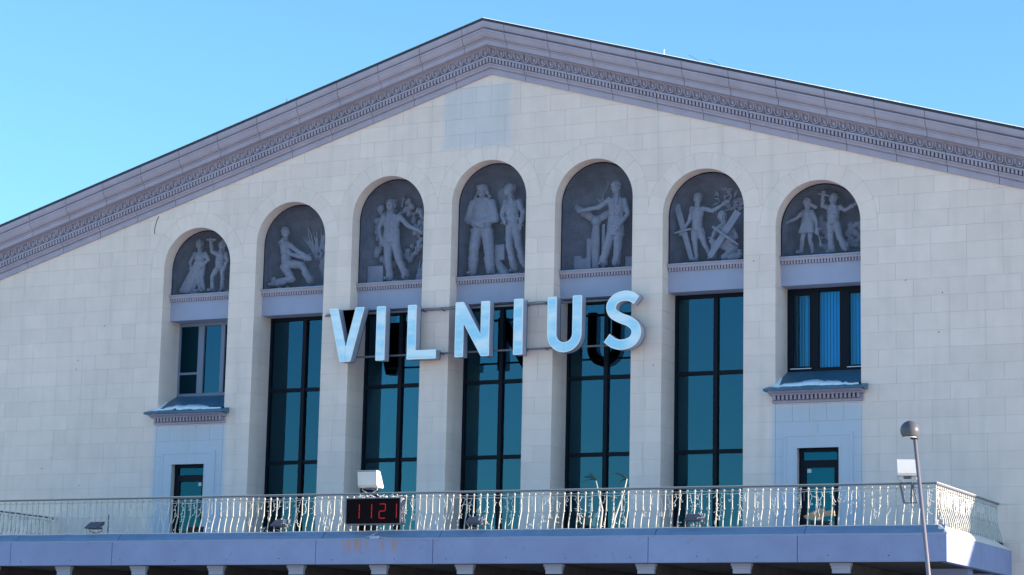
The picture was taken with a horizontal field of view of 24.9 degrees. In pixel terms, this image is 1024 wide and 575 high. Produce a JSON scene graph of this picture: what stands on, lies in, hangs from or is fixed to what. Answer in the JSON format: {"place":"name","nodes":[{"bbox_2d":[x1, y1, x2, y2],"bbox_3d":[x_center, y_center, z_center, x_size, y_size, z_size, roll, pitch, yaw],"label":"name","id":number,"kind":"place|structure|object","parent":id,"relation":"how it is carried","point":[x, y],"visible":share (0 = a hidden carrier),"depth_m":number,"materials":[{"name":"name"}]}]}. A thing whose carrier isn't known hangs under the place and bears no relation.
{"place":"outdoors","nodes":[
{"label":"outdoors","id":0,"kind":"place"},
{"bbox_2d":[187,526,203,532],"bbox_3d":[-7.863,6.056,57.613,0.310,0.250,0.320,-3,-11,25],"label":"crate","id":1,"kind":"object","parent":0,"point":[190,529],"visible":0.61,"depth_m":57.50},
{"bbox_2d":[0,0,1023,223],"label":"sky","id":2,"kind":"structure","parent":0,"point":[92,92],"materials":[{"name":"blue"}]},
{"bbox_2d":[804,508,834,524],"bbox_3d":[6.761,5.071,50.783,0.710,0.460,0.300,-3,-11,25],"label":"floodlight","id":3,"kind":"object","parent":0,"point":[811,515],"visible":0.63,"depth_m":50.66,"materials":[{"name":"grey metal"}]},
{"bbox_3d":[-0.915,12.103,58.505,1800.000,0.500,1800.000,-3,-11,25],"label":"ground","id":4,"kind":"structure","parent":0,"visible":0},
{"bbox_2d":[0,17,1023,574],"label":"terminal building","id":5,"kind":"structure","parent":4,"relation":"on","point":[768,357],"depth_m":60.46,"materials":[{"name":"stone"}]},
{"bbox_2d":[172,464,203,532],"bbox_3d":[-8.836,6.024,63.627,1.060,2.340,0.123,-3,-11,25],"label":"balcony door","id":6,"kind":"structure","parent":5,"relation":"in","point":[188,479],"depth_m":63.74,"materials":[{"name":"teal glass"}]},
{"bbox_2d":[177,321,227,396],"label":"casement window","id":7,"kind":"structure","parent":5,"relation":"in","point":[202,346],"depth_m":65.15,"materials":[{"name":"teal glass"}]},
{"bbox_2d":[179,237,229,294],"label":"niche sculpture","id":8,"kind":"object","parent":5,"relation":"attached to","point":[202,267],"visible":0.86,"depth_m":65.37,"materials":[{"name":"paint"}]},
{"bbox_2d":[263,316,322,531],"bbox_3d":[-5.760,3.976,63.373,2.165,6.417,0.125,-3,-11,25],"label":"tall window","id":9,"kind":"structure","parent":5,"relation":"in","point":[295,343],"depth_m":63.58,"materials":[{"name":"teal glass"}]},
{"bbox_2d":[267,225,324,288],"bbox_3d":[-5.725,-0.777,64.176,2.198,2.078,0.582,-3,-11,25],"label":"niche sculpture","id":10,"kind":"object","parent":5,"relation":"attached to","point":[295,263],"visible":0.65,"depth_m":64.20,"materials":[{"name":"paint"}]},
{"bbox_2d":[359,312,419,530],"bbox_3d":[-3.048,3.812,62.102,2.165,6.417,0.125,-3,-11,25],"label":"tall window","id":11,"kind":"structure","parent":5,"relation":"in","point":[391,388],"depth_m":62.27,"materials":[{"name":"teal glass"}]},
{"bbox_2d":[367,193,423,282],"bbox_3d":[-2.957,-1.302,62.949,2.124,2.770,0.586,-3,-11,25],"label":"niche sculpture","id":12,"kind":"object","parent":5,"relation":"attached to","point":[389,254],"visible":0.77,"depth_m":62.94,"materials":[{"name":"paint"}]},
{"bbox_2d":[325,290,644,362],"bbox_3d":[-0.871,1.084,60.248,9.304,1.507,0.482,-3,-11,25],"label":"city sign","id":13,"kind":"object","parent":5,"relation":"attached to","point":[348,327],"visible":1,"depth_m":60.01,"materials":[{"name":"metal"}]},
{"bbox_2d":[459,306,522,529],"bbox_3d":[-0.335,3.649,60.832,2.165,6.417,0.125,-3,-11,25],"label":"tall window","id":14,"kind":"structure","parent":5,"relation":"in","point":[491,446],"depth_m":60.94,"materials":[{"name":"teal glass"}]},
{"bbox_2d":[464,183,525,276],"bbox_3d":[-0.321,-1.445,61.710,2.076,2.762,0.623,-3,-11,25],"label":"niche sculpture","id":15,"kind":"object","parent":5,"relation":"attached to","point":[509,235],"visible":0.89,"depth_m":61.61,"materials":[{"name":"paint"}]},
{"bbox_2d":[0,524,1011,574],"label":"balcony","id":16,"kind":"structure","parent":5,"relation":"attached to","point":[854,550],"depth_m":53.09,"materials":[{"name":"paint"}]},
{"bbox_2d":[84,522,104,532],"bbox_3d":[-10.401,6.004,57.890,0.414,0.340,0.350,-3,-11,25],"label":"floodlight","id":17,"kind":"object","parent":16,"relation":"on","point":[94,525],"visible":1,"depth_m":57.85,"materials":[{"name":"grey paint"}]},
{"bbox_2d":[270,518,290,531],"bbox_3d":[-5.522,5.707,55.587,0.481,0.340,0.382,-3,-11,25],"label":"floodlight","id":18,"kind":"object","parent":16,"relation":"on","point":[280,523],"visible":1,"depth_m":55.57,"materials":[{"name":"grey paint"}]},
{"bbox_2d":[465,516,484,528],"bbox_3d":[-0.809,5.423,53.381,0.483,0.340,0.380,-3,-11,25],"label":"floodlight","id":19,"kind":"object","parent":16,"relation":"on","point":[474,520],"visible":1,"depth_m":53.39,"materials":[{"name":"grey paint"}]},
{"bbox_2d":[0,482,1001,542],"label":"balcony railing","id":20,"kind":"object","parent":16,"relation":"on","point":[967,516],"visible":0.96,"depth_m":52.96,"materials":[{"name":"grey metal"}]},
{"bbox_2d":[0,517,49,534],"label":"fairy lights","id":21,"kind":"object","parent":20,"relation":"attached to","point":[26,526],"visible":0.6,"depth_m":63.99},
{"bbox_2d":[358,470,383,492],"bbox_3d":[-3.352,4.608,54.940,0.510,0.526,0.383,-3,-11,25],"label":"floodlight","id":22,"kind":"object","parent":20,"relation":"on","point":[369,479],"visible":1,"depth_m":54.81,"materials":[{"name":"grey paint"}]},
{"bbox_2d":[345,497,405,525],"bbox_3d":[-3.204,5.258,54.475,1.470,0.620,0.270,-3,-11,25],"label":"led clock","id":23,"kind":"object","parent":20,"relation":"attached to","point":[374,511],"visible":1,"depth_m":54.35,"materials":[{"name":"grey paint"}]},
{"bbox_2d":[356,494,405,522],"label":"fairy lights","id":24,"kind":"object","parent":23,"relation":"on","point":[388,497],"visible":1,"depth_m":54.35},
{"bbox_2d":[0,488,935,535],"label":"fairy lights","id":25,"kind":"object","parent":20,"relation":"attached to","point":[818,499],"visible":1,"depth_m":53.30},
{"bbox_2d":[896,459,918,503],"bbox_3d":[8.400,4.125,49.308,0.432,0.954,0.421,0,-10,5],"label":"floodlight","id":26,"kind":"object","parent":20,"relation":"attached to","point":[905,468],"visible":0.94,"depth_m":49.25,"materials":[{"name":"white paint"}]},
{"bbox_2d":[934,489,997,537],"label":"fairy lights","id":27,"kind":"object","parent":20,"relation":"attached to","point":[969,505],"visible":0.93,"depth_m":51.30},
{"bbox_2d":[582,473,602,527],"bbox_3d":[1.872,4.946,53.347,0.515,1.390,0.181,-3,-11,25],"label":"curved pole","id":28,"kind":"object","parent":16,"relation":"on","point":[594,478],"visible":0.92,"depth_m":53.26,"materials":[{"name":"white metal"}]},
{"bbox_2d":[612,472,626,527],"bbox_3d":[2.451,4.917,53.069,0.412,1.383,0.194,-3,-11,25],"label":"curved pole","id":29,"kind":"object","parent":16,"relation":"on","point":[624,476],"visible":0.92,"depth_m":53.03,"materials":[{"name":"white metal"}]},
{"bbox_2d":[684,512,705,526],"bbox_3d":[4.061,5.131,51.110,0.468,0.340,0.361,-3,-11,25],"label":"floodlight","id":30,"kind":"object","parent":16,"relation":"on","point":[695,517],"visible":1,"depth_m":51.09,"materials":[{"name":"grey paint"}]},
{"bbox_2d":[564,301,630,527],"bbox_3d":[2.378,3.485,59.561,2.165,6.417,0.125,-3,-11,25],"label":"tall window","id":31,"kind":"structure","parent":5,"relation":"in","point":[597,436],"depth_m":59.67,"materials":[{"name":"teal glass"}]},
{"bbox_2d":[574,180,631,269],"bbox_3d":[2.361,-1.625,60.448,1.884,2.764,0.567,-3,-11,25],"label":"niche sculpture","id":32,"kind":"object","parent":5,"relation":"attached to","point":[614,223],"visible":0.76,"depth_m":60.26,"materials":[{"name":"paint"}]},
{"bbox_2d":[673,292,743,526],"bbox_3d":[5.091,3.322,58.291,2.165,6.417,0.125,-3,-11,25],"label":"tall window","id":33,"kind":"structure","parent":5,"relation":"in","point":[708,372],"depth_m":58.44,"materials":[{"name":"teal glass"}]},
{"bbox_2d":[674,187,743,262],"bbox_3d":[5.102,-1.524,59.062,2.049,2.187,0.683,-3,-11,25],"label":"niche sculpture","id":34,"kind":"object","parent":5,"relation":"attached to","point":[725,245],"visible":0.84,"depth_m":59.04,"materials":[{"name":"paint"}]},
{"bbox_2d":[799,448,838,526],"bbox_3d":[7.441,5.043,56.004,1.060,2.340,0.123,-3,-11,25],"label":"balcony door","id":35,"kind":"structure","parent":5,"relation":"in","point":[803,464],"depth_m":56.12,"materials":[{"name":"black metal"}]},
{"bbox_2d":[786,190,859,254],"bbox_3d":[7.785,-1.512,57.847,2.102,1.836,0.608,-3,-11,25],"label":"niche sculpture","id":36,"kind":"object","parent":5,"relation":"attached to","point":[823,227],"visible":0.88,"depth_m":57.73,"materials":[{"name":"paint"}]},
{"bbox_2d":[787,286,860,371],"bbox_3d":[7.890,1.037,57.479,2.165,2.077,0.288,-3,-11,25],"label":"casement window","id":37,"kind":"structure","parent":5,"relation":"in","point":[846,346],"depth_m":57.52,"materials":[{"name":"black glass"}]},
{"bbox_2d":[900,421,930,574],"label":"street lamp","id":38,"kind":"object","parent":4,"relation":"on","point":[909,429],"visible":1,"depth_m":42.58,"materials":[{"name":"metal"}]}
]}

